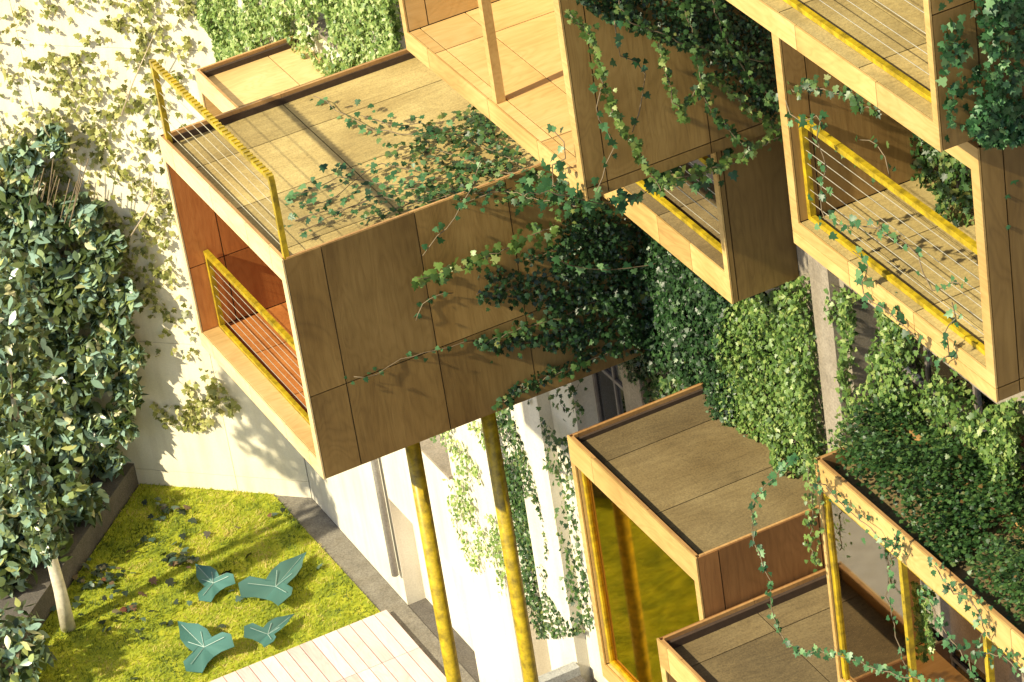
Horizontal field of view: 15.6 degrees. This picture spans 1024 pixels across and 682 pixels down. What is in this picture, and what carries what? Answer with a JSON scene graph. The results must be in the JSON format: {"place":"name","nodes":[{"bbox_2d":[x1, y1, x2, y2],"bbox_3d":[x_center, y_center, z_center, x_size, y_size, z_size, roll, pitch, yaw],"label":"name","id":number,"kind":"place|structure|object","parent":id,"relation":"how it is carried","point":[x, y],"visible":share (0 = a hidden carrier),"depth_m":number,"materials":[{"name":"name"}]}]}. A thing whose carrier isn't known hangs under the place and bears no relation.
{"place":"outdoors","nodes":[
{"label":"outdoors","id":0,"kind":"place"},
{"bbox_2d":[0,463,138,675],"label":"low retaining wall","id":1,"kind":"structure","parent":0,"point":[120,489],"depth_m":57.14,"materials":[{"name":"grey concrete"}]},
{"bbox_2d":[0,122,148,599],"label":"climbing shrub","id":2,"kind":"object","parent":1,"relation":"on","point":[36,221],"visible":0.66,"depth_m":56.52,"materials":[{"name":"green plant"}]},
{"bbox_2d":[9,483,379,681],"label":"lawn","id":3,"kind":"structure","parent":0,"point":[148,568],"depth_m":56.17,"materials":[{"name":"green plant"}]},
{"bbox_2d":[0,598,57,681],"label":"leafy shrub","id":4,"kind":"object","parent":3,"relation":"on","point":[17,654],"visible":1,"depth_m":54.24,"materials":[{"name":"green plant"}]},
{"bbox_2d":[0,227,75,632],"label":"leafy tree","id":5,"kind":"object","parent":3,"relation":"on","point":[20,444],"visible":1,"depth_m":53.67,"materials":[{"name":"green plant"}]},
{"bbox_2d":[50,497,322,679],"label":"leaf litter","id":6,"kind":"object","parent":3,"relation":"on","point":[173,561],"visible":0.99,"depth_m":56.87,"materials":[{"name":"brown plant"}]},
{"bbox_2d":[178,621,233,672],"bbox_3d":[-4.642,4.377,54.951,0.810,0.263,1.343,-21,34,-19],"label":"leaf-shaped garden chair","id":7,"kind":"object","parent":3,"relation":"on","point":[202,643],"visible":1,"depth_m":54.78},
{"bbox_2d":[195,564,235,601],"bbox_3d":[-4.594,3.559,56.283,0.619,0.197,1.013,-21,34,-19],"label":"leaf-shaped garden chair","id":8,"kind":"object","parent":3,"relation":"on","point":[212,581],"visible":1,"depth_m":56.14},
{"bbox_2d":[244,614,293,647],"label":"leaf","id":9,"kind":"object","parent":3,"relation":"on","point":[264,636],"visible":1,"depth_m":54.89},
{"bbox_2d":[238,552,306,605],"bbox_3d":[-3.390,3.581,55.883,1.431,0.170,0.850,-30,37,-30],"label":"leaf-shaped garden chair","id":10,"kind":"object","parent":3,"relation":"on","point":[274,587],"visible":1,"depth_m":55.88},
{"bbox_2d":[68,487,479,681],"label":"ground","id":11,"kind":"structure","parent":0,"point":[423,610],"depth_m":54.55,"materials":[{"name":"grey concrete"}]},
{"bbox_2d":[0,0,311,497],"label":"party wall","id":12,"kind":"structure","parent":11,"relation":"on","point":[249,446],"depth_m":56.09,"materials":[{"name":"white paint"}]},
{"bbox_2d":[0,0,202,360],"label":"ivy cover","id":13,"kind":"object","parent":12,"relation":"attached to","point":[110,216],"visible":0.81,"depth_m":55.26,"materials":[{"name":"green plant"}]},
{"bbox_2d":[121,37,152,114],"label":"dry twig","id":14,"kind":"object","parent":12,"relation":"attached to","point":[133,80],"visible":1,"depth_m":54.34,"materials":[{"name":"brown wood"}]},
{"bbox_2d":[130,175,153,237],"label":"dry twig","id":15,"kind":"object","parent":12,"relation":"attached to","point":[145,211],"visible":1,"depth_m":55.56,"materials":[{"name":"brown wood"}]},
{"bbox_2d":[149,368,241,433],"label":"ivy cover","id":16,"kind":"object","parent":12,"relation":"attached to","point":[212,392],"visible":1,"depth_m":57.59,"materials":[{"name":"green plant"}]},
{"bbox_2d":[211,610,446,681],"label":"wooden deck","id":17,"kind":"structure","parent":11,"relation":"on","point":[382,646],"depth_m":54.24,"materials":[{"name":"brown wood"}]},
{"bbox_2d":[405,442,461,681],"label":"support column","id":18,"kind":"structure","parent":11,"relation":"on","point":[432,556],"depth_m":42.90,"materials":[{"name":"yellow metal"}]},
{"bbox_2d":[481,413,538,681],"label":"support column","id":19,"kind":"structure","parent":11,"relation":"on","point":[507,537],"depth_m":43.28,"materials":[{"name":"yellow metal"}]},
{"bbox_2d":[538,662,585,681],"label":"entrance porch","id":20,"kind":"object","parent":11,"relation":"on","point":[569,672],"visible":1,"depth_m":48.40,"materials":[{"name":"grey concrete"}]},
{"bbox_2d":[217,0,1023,681],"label":"apartment building","id":21,"kind":"structure","parent":11,"relation":"on","point":[479,604],"depth_m":48.62,"materials":[{"name":"white paint"}]},
{"bbox_2d":[194,34,324,118],"bbox_3d":[-2.575,-2.023,49.417,1.580,2.680,3.550,-21,34,-19],"label":"balcony box","id":22,"kind":"object","parent":21,"relation":"attached to","point":[250,76],"visible":0.1,"depth_m":49.77,"materials":[{"name":"brown wood"}]},
{"bbox_2d":[193,0,403,76],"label":"ivy cover","id":23,"kind":"object","parent":21,"relation":"attached to","point":[356,32],"visible":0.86,"depth_m":49.31,"materials":[{"name":"green plant"}]},
{"bbox_2d":[308,4,349,51],"bbox_3d":[-2.323,-4.714,48.783,0.410,1.800,1.460,-21,34,-19],"label":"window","id":24,"kind":"structure","parent":21,"relation":"in","point":[321,23],"depth_m":49.53,"materials":[{"name":"glass"}]},
{"bbox_2d":[371,459,398,576],"bbox_3d":[-2.280,-0.089,52.824,0.110,8.435,0.110,-21,34,-19],"label":"rain pipe","id":25,"kind":"object","parent":21,"relation":"attached to","point":[384,517],"visible":0.21,"depth_m":54.45,"materials":[{"name":"metal"}]},
{"bbox_2d":[149,48,655,479],"bbox_3d":[-1.219,-1.554,42.023,4.270,3.842,3.500,-21,34,-19],"label":"balcony box","id":26,"kind":"object","parent":21,"relation":"attached to","point":[294,328],"visible":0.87,"depth_m":41.12,"materials":[{"name":"orange wood"}]},
{"bbox_2d":[288,188,457,220],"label":"ivy vine","id":27,"kind":"object","parent":26,"relation":"on","point":[291,216],"visible":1,"depth_m":40.39,"materials":[{"name":"green plant"}]},
{"bbox_2d":[285,146,482,212],"bbox_3d":[-1.419,-1.823,40.819,2.250,0.457,0.731,-14,32,-8],"label":"ivy vine","id":28,"kind":"object","parent":26,"relation":"attached to","point":[345,182],"visible":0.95,"depth_m":40.81,"materials":[{"name":"green plant"}]},
{"bbox_2d":[310,96,477,142],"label":"ivy vine","id":29,"kind":"object","parent":26,"relation":"on","point":[362,126],"visible":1,"depth_m":41.78,"materials":[{"name":"green plant"}]},
{"bbox_2d":[284,173,529,238],"bbox_3d":[-1.173,-1.481,40.364,2.682,0.482,0.843,-11,32,-3],"label":"ivy vine","id":30,"kind":"object","parent":26,"relation":"attached to","point":[343,203],"visible":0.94,"depth_m":40.23,"materials":[{"name":"green plant"}]},
{"bbox_2d":[284,154,534,203],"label":"ivy vine","id":31,"kind":"object","parent":26,"relation":"on","point":[290,196],"visible":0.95,"depth_m":40.73,"materials":[{"name":"green plant"}]},
{"bbox_2d":[344,339,484,384],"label":"ivy vine","id":32,"kind":"object","parent":26,"relation":"attached to","point":[381,372],"visible":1,"depth_m":40.76,"materials":[{"name":"green plant"}]},
{"bbox_2d":[344,99,518,164],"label":"ivy vine","id":33,"kind":"object","parent":26,"relation":"on","point":[412,118],"visible":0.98,"depth_m":41.68,"materials":[{"name":"green plant"}]},
{"bbox_2d":[414,291,451,320],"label":"ivy vine","id":34,"kind":"object","parent":26,"relation":"attached to","point":[420,305],"visible":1,"depth_m":40.56,"materials":[{"name":"green plant"}]},
{"bbox_2d":[421,161,480,255],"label":"ivy vine","id":35,"kind":"object","parent":26,"relation":"attached to","point":[469,190],"visible":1,"depth_m":40.08,"materials":[{"name":"green plant"}]},
{"bbox_2d":[360,178,579,224],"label":"ivy vine","id":36,"kind":"object","parent":26,"relation":"attached to","point":[521,190],"visible":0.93,"depth_m":40.12,"materials":[{"name":"green plant"}]},
{"bbox_2d":[376,127,579,212],"bbox_3d":[-0.265,-1.849,40.637,2.885,0.459,0.620,15,39,34],"label":"ivy vine","id":37,"kind":"object","parent":26,"relation":"attached to","point":[462,154],"visible":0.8,"depth_m":40.94,"materials":[{"name":"green plant"}]},
{"bbox_2d":[411,215,563,291],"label":"ivy vine","id":38,"kind":"object","parent":26,"relation":"attached to","point":[475,259],"visible":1,"depth_m":40.45,"materials":[{"name":"green plant"}]},
{"bbox_2d":[409,106,581,206],"bbox_3d":[-0.373,-1.839,40.598,1.490,0.170,2.945,-21,34,-19],"label":"ivy cover","id":39,"kind":"object","parent":26,"relation":"on","point":[448,169],"visible":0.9,"depth_m":41.01,"materials":[{"name":"green plant"}]},
{"bbox_2d":[455,104,603,219],"bbox_3d":[0.117,-1.945,40.718,0.519,0.419,2.931,-24,35,-22],"label":"ivy vine","id":40,"kind":"object","parent":26,"relation":"attached to","point":[483,132],"visible":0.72,"depth_m":40.90,"materials":[{"name":"green plant"}]},
{"bbox_2d":[486,277,594,313],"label":"ivy vine","id":41,"kind":"object","parent":26,"relation":"attached to","point":[520,288],"visible":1,"depth_m":41.10,"materials":[{"name":"green plant"}]},
{"bbox_2d":[495,340,627,408],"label":"ivy vine","id":42,"kind":"object","parent":26,"relation":"attached to","point":[620,347],"visible":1,"depth_m":41.75,"materials":[{"name":"green plant"}]},
{"bbox_2d":[476,287,652,351],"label":"ivy vine","id":43,"kind":"object","parent":26,"relation":"attached to","point":[524,325],"visible":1,"depth_m":41.34,"materials":[{"name":"green plant"}]},
{"bbox_2d":[476,282,653,318],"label":"ivy vine","id":44,"kind":"object","parent":26,"relation":"attached to","point":[521,298],"visible":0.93,"depth_m":41.19,"materials":[{"name":"green plant"}]},
{"bbox_2d":[477,262,658,290],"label":"ivy vine","id":45,"kind":"object","parent":26,"relation":"attached to","point":[542,279],"visible":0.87,"depth_m":41.01,"materials":[{"name":"green plant"}]},
{"bbox_2d":[491,334,655,410],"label":"ivy vine","id":46,"kind":"object","parent":26,"relation":"attached to","point":[563,369],"visible":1,"depth_m":41.72,"materials":[{"name":"green plant"}]},
{"bbox_2d":[474,319,676,362],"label":"ivy vine","id":47,"kind":"object","parent":26,"relation":"attached to","point":[538,340],"visible":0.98,"depth_m":41.44,"materials":[{"name":"green plant"}]},
{"bbox_2d":[514,220,639,273],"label":"ivy vine","id":48,"kind":"object","parent":26,"relation":"attached to","point":[531,251],"visible":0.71,"depth_m":40.94,"materials":[{"name":"green plant"}]},
{"bbox_2d":[545,251,655,274],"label":"ivy vine","id":49,"kind":"object","parent":26,"relation":"attached to","point":[580,270],"visible":0.78,"depth_m":40.93,"materials":[{"name":"green plant"}]},
{"bbox_2d":[546,246,655,359],"bbox_3d":[1.043,-0.416,41.624,1.576,1.634,0.137,-21,34,-19],"label":"ivy cover","id":50,"kind":"object","parent":26,"relation":"attached to","point":[577,322],"visible":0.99,"depth_m":41.59,"materials":[{"name":"green plant"}]},
{"bbox_2d":[420,433,452,479],"bbox_3d":[-1.164,0.739,51.371,0.410,1.790,1.640,-21,34,-19],"label":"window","id":51,"kind":"structure","parent":21,"relation":"in","point":[436,452],"depth_m":51.64,"materials":[{"name":"glass"}]},
{"bbox_2d":[430,421,505,594],"bbox_3d":[-0.578,2.019,50.467,0.124,3.212,2.387,-21,34,-19],"label":"ivy cover","id":52,"kind":"object","parent":21,"relation":"attached to","point":[461,471],"visible":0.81,"depth_m":50.62,"materials":[{"name":"green plant"}]},
{"bbox_2d":[487,408,584,639],"bbox_3d":[0.248,2.497,48.367,0.332,3.991,2.054,-21,34,-19],"label":"ivy cover","id":53,"kind":"object","parent":21,"relation":"attached to","point":[515,492],"visible":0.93,"depth_m":48.63,"materials":[{"name":"green plant"}]},
{"bbox_2d":[527,378,594,631],"bbox_3d":[0.729,1.978,46.365,0.126,4.542,1.915,-21,34,-19],"label":"ivy cover","id":54,"kind":"object","parent":21,"relation":"attached to","point":[559,441],"visible":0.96,"depth_m":46.62,"materials":[{"name":"green plant"}]},
{"bbox_2d":[399,0,780,200],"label":"balcony box","id":55,"kind":"object","parent":21,"relation":"attached to","point":[519,72],"visible":0.77,"depth_m":36.40,"materials":[{"name":"brown wood"}]},
{"bbox_2d":[541,124,580,198],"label":"ivy vine","id":56,"kind":"object","parent":55,"relation":"attached to","point":[552,128],"visible":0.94,"depth_m":35.92,"materials":[{"name":"green plant"}]},
{"bbox_2d":[589,83,617,200],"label":"ivy vine","id":57,"kind":"object","parent":55,"relation":"attached to","point":[603,127],"visible":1,"depth_m":35.62,"materials":[{"name":"green plant"}]},
{"bbox_2d":[564,9,667,197],"bbox_3d":[1.004,-2.243,35.402,0.816,2.254,0.228,-21,34,-19],"label":"ivy vine","id":58,"kind":"object","parent":55,"relation":"hanging from","point":[616,115],"visible":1,"depth_m":35.34,"materials":[{"name":"green plant"}]},
{"bbox_2d":[514,148,738,219],"bbox_3d":[1.120,-1.556,36.269,2.467,0.959,0.525,-21,34,-19],"label":"ivy vine","id":59,"kind":"object","parent":55,"relation":"hanging from","point":[590,205],"visible":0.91,"depth_m":36.22,"materials":[{"name":"green plant"}]},
{"bbox_2d":[575,0,778,120],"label":"ivy cover","id":60,"kind":"object","parent":55,"relation":"attached to","point":[597,7],"visible":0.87,"depth_m":35.70,"materials":[{"name":"green plant"}]},
{"bbox_2d":[610,19,650,141],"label":"ivy vine","id":61,"kind":"object","parent":60,"relation":"attached to","point":[635,63],"visible":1,"depth_m":35.38,"materials":[{"name":"green plant"}]},
{"bbox_2d":[648,21,690,123],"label":"ivy vine","id":62,"kind":"object","parent":60,"relation":"attached to","point":[663,59],"visible":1,"depth_m":35.54,"materials":[{"name":"green plant"}]},
{"bbox_2d":[612,0,768,68],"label":"ivy vine","id":63,"kind":"object","parent":60,"relation":"attached to","point":[681,45],"visible":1,"depth_m":35.36,"materials":[{"name":"green plant"}]},
{"bbox_2d":[677,2,760,159],"bbox_3d":[2.001,-2.488,35.802,0.762,1.874,0.211,-21,34,-19],"label":"ivy vine","id":64,"kind":"object","parent":60,"relation":"attached to","point":[699,63],"visible":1,"depth_m":35.70,"materials":[{"name":"green plant"}]},
{"bbox_2d":[682,71,781,137],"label":"ivy vine","id":65,"kind":"object","parent":60,"relation":"attached to","point":[690,99],"visible":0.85,"depth_m":36.03,"materials":[{"name":"green plant"}]},
{"bbox_2d":[701,0,778,110],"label":"ivy vine","id":66,"kind":"object","parent":60,"relation":"attached to","point":[768,99],"visible":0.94,"depth_m":35.71,"materials":[{"name":"green plant"}]},
{"bbox_2d":[663,128,782,190],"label":"ivy vine","id":67,"kind":"object","parent":55,"relation":"attached to","point":[727,161],"visible":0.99,"depth_m":36.40,"materials":[{"name":"green plant"}]},
{"bbox_2d":[592,364,625,422],"bbox_3d":[1.416,0.830,44.939,0.060,2.150,1.800,-21,34,-19],"label":"window","id":68,"kind":"structure","parent":21,"relation":"in","point":[610,394],"depth_m":45.41,"materials":[{"name":"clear glass"}]},
{"bbox_2d":[551,200,672,349],"bbox_3d":[1.171,-0.629,41.464,1.534,2.203,0.288,-21,34,-19],"label":"ivy cover","id":69,"kind":"object","parent":21,"relation":"attached to","point":[610,250],"visible":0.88,"depth_m":41.14,"materials":[{"name":"green plant"}]},
{"bbox_2d":[629,343,710,404],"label":"ivy cover","id":70,"kind":"object","parent":21,"relation":"attached to","point":[662,387],"visible":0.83,"depth_m":42.46,"materials":[{"name":"green plant"}]},
{"bbox_2d":[618,218,740,427],"bbox_3d":[1.540,-0.383,41.640,0.422,2.743,4.067,-21,34,-19],"label":"ivy cover","id":71,"kind":"object","parent":21,"relation":"attached to","point":[668,271],"visible":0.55,"depth_m":40.93,"materials":[{"name":"green plant"}]},
{"bbox_2d":[567,382,825,681],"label":"balcony box","id":72,"kind":"object","parent":21,"relation":"attached to","point":[666,487],"visible":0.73,"depth_m":40.07,"materials":[{"name":"brown wood"}]},
{"bbox_2d":[603,129,798,303],"bbox_3d":[1.835,-1.914,38.656,0.800,1.933,2.808,-21,34,-19],"label":"balcony box","id":73,"kind":"object","parent":21,"relation":"attached to","point":[732,241],"visible":0.44,"depth_m":37.89,"materials":[{"name":"brown wood"}]},
{"bbox_2d":[676,273,811,459],"bbox_3d":[2.425,-0.256,40.484,0.410,1.800,3.560,-21,34,-19],"label":"window","id":74,"kind":"structure","parent":21,"relation":"in","point":[766,294],"depth_m":40.64,"materials":[{"name":"glass"}]},
{"bbox_2d":[712,274,827,483],"bbox_3d":[2.710,0.319,39.187,0.412,3.148,2.487,-21,34,-19],"label":"ivy cover","id":75,"kind":"object","parent":21,"relation":"attached to","point":[788,328],"visible":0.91,"depth_m":39.16,"materials":[{"name":"green plant"}]},
{"bbox_2d":[657,568,949,681],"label":"balcony box","id":76,"kind":"object","parent":21,"relation":"attached to","point":[743,642],"visible":0.71,"depth_m":38.63,"materials":[{"name":"brown wood"}]},
{"bbox_2d":[726,0,1023,151],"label":"balcony box","id":77,"kind":"object","parent":21,"relation":"attached to","point":[883,55],"visible":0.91,"depth_m":30.86,"materials":[{"name":"brown wood"}]},
{"bbox_2d":[934,0,981,141],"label":"ivy cover","id":78,"kind":"object","parent":77,"relation":"attached to","point":[945,58],"visible":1,"depth_m":29.55,"materials":[{"name":"green plant"}]},
{"bbox_2d":[965,0,1023,150],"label":"ivy cover","id":79,"kind":"object","parent":77,"relation":"attached to","point":[1009,15],"visible":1,"depth_m":29.73,"materials":[{"name":"green plant"}]},
{"bbox_2d":[771,32,1023,401],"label":"balcony box","id":80,"kind":"object","parent":21,"relation":"attached to","point":[984,254],"visible":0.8,"depth_m":33.27,"materials":[{"name":"brown wood"}]},
{"bbox_2d":[773,74,881,118],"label":"ivy vine","id":81,"kind":"object","parent":80,"relation":"attached to","point":[856,101],"visible":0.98,"depth_m":32.72,"materials":[{"name":"green plant"}]},
{"bbox_2d":[784,100,889,239],"bbox_3d":[2.852,-1.419,32.935,0.246,1.253,1.658,-21,34,-19],"label":"ivy vine","id":82,"kind":"object","parent":80,"relation":"attached to","point":[802,122],"visible":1,"depth_m":33.06,"materials":[{"name":"green plant"}]},
{"bbox_2d":[778,109,895,183],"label":"ivy vine","id":83,"kind":"object","parent":80,"relation":"attached to","point":[881,156],"visible":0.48,"depth_m":32.78,"materials":[{"name":"green plant"}]},
{"bbox_2d":[852,246,922,345],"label":"ivy vine","id":84,"kind":"object","parent":80,"relation":"attached to","point":[880,306],"visible":1,"depth_m":32.97,"materials":[{"name":"green plant"}]},
{"bbox_2d":[888,232,967,292],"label":"ivy vine","id":85,"kind":"object","parent":80,"relation":"attached to","point":[918,250],"visible":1,"depth_m":32.00,"materials":[{"name":"green plant"}]},
{"bbox_2d":[925,302,962,367],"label":"ivy vine","id":86,"kind":"object","parent":80,"relation":"attached to","point":[948,314],"visible":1,"depth_m":31.90,"materials":[{"name":"green plant"}]},
{"bbox_2d":[814,423,1023,681],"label":"balcony box","id":87,"kind":"object","parent":21,"relation":"attached to","point":[857,574],"visible":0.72,"depth_m":35.79,"materials":[{"name":"brown wood"}]},
{"bbox_2d":[800,458,824,572],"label":"ivy vine","id":88,"kind":"object","parent":87,"relation":"attached to","point":[810,497],"visible":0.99,"depth_m":36.22,"materials":[{"name":"green plant"}]},
{"bbox_2d":[748,453,943,681],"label":"ivy vine","id":89,"kind":"object","parent":87,"relation":"hanging from","point":[771,477],"visible":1,"depth_m":35.73,"materials":[{"name":"green plant"}]},
{"bbox_2d":[813,469,907,561],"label":"ivy vine","id":90,"kind":"object","parent":87,"relation":"attached to","point":[850,509],"visible":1,"depth_m":35.20,"materials":[{"name":"green plant"}]},
{"bbox_2d":[881,528,911,673],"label":"ivy vine","id":91,"kind":"object","parent":87,"relation":"attached to","point":[891,575],"visible":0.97,"depth_m":35.05,"materials":[{"name":"green plant"}]},
{"bbox_2d":[819,386,1023,625],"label":"roof planting","id":92,"kind":"object","parent":87,"relation":"on","point":[875,446],"visible":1,"depth_m":34.89,"materials":[{"name":"green plant"}]},
{"bbox_2d":[910,581,935,663],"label":"ivy cover","id":93,"kind":"object","parent":87,"relation":"hanging from","point":[923,615],"visible":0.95,"depth_m":35.61,"materials":[{"name":"green plant"}]},
{"bbox_2d":[917,584,980,681],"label":"ivy vine","id":94,"kind":"object","parent":87,"relation":"hanging from","point":[939,624],"visible":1,"depth_m":34.84,"materials":[{"name":"green plant"}]},
{"bbox_2d":[927,557,1023,677],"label":"ivy vine","id":95,"kind":"object","parent":87,"relation":"attached to","point":[960,597],"visible":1,"depth_m":33.63,"materials":[{"name":"green plant"}]},
{"bbox_2d":[823,284,1023,515],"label":"ivy cover","id":96,"kind":"object","parent":21,"relation":"attached to","point":[895,349],"visible":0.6,"depth_m":36.22,"materials":[{"name":"green plant"}]},
{"bbox_2d":[909,132,973,227],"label":"ivy cover","id":97,"kind":"object","parent":21,"relation":"attached to","point":[949,167],"visible":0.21,"depth_m":33.85,"materials":[{"name":"green plant"}]},
{"bbox_2d":[935,385,962,466],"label":"ivy vine","id":98,"kind":"object","parent":21,"relation":"attached to","point":[941,417],"visible":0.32,"depth_m":35.81,"materials":[{"name":"green plant"}]},
{"bbox_2d":[878,323,1023,511],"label":"window","id":99,"kind":"structure","parent":21,"relation":"in","point":[928,367],"depth_m":36.92,"materials":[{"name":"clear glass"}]},
{"bbox_2d":[924,627,985,681],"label":"window","id":100,"kind":"structure","parent":21,"relation":"in","point":[955,656],"depth_m":38.84,"materials":[{"name":"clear glass"}]},
{"bbox_2d":[929,148,1023,393],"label":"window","id":101,"kind":"structure","parent":21,"relation":"in","point":[936,167],"depth_m":35.01,"materials":[{"name":"glass"}]},
{"bbox_2d":[957,396,1023,517],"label":"ivy cover","id":102,"kind":"object","parent":21,"relation":"attached to","point":[998,410],"visible":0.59,"depth_m":34.78,"materials":[{"name":"green plant"}]},
{"bbox_2d":[274,495,475,681],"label":"gravel path","id":103,"kind":"structure","parent":0,"point":[341,550],"depth_m":56.15,"materials":[{"name":"beige gravel"}]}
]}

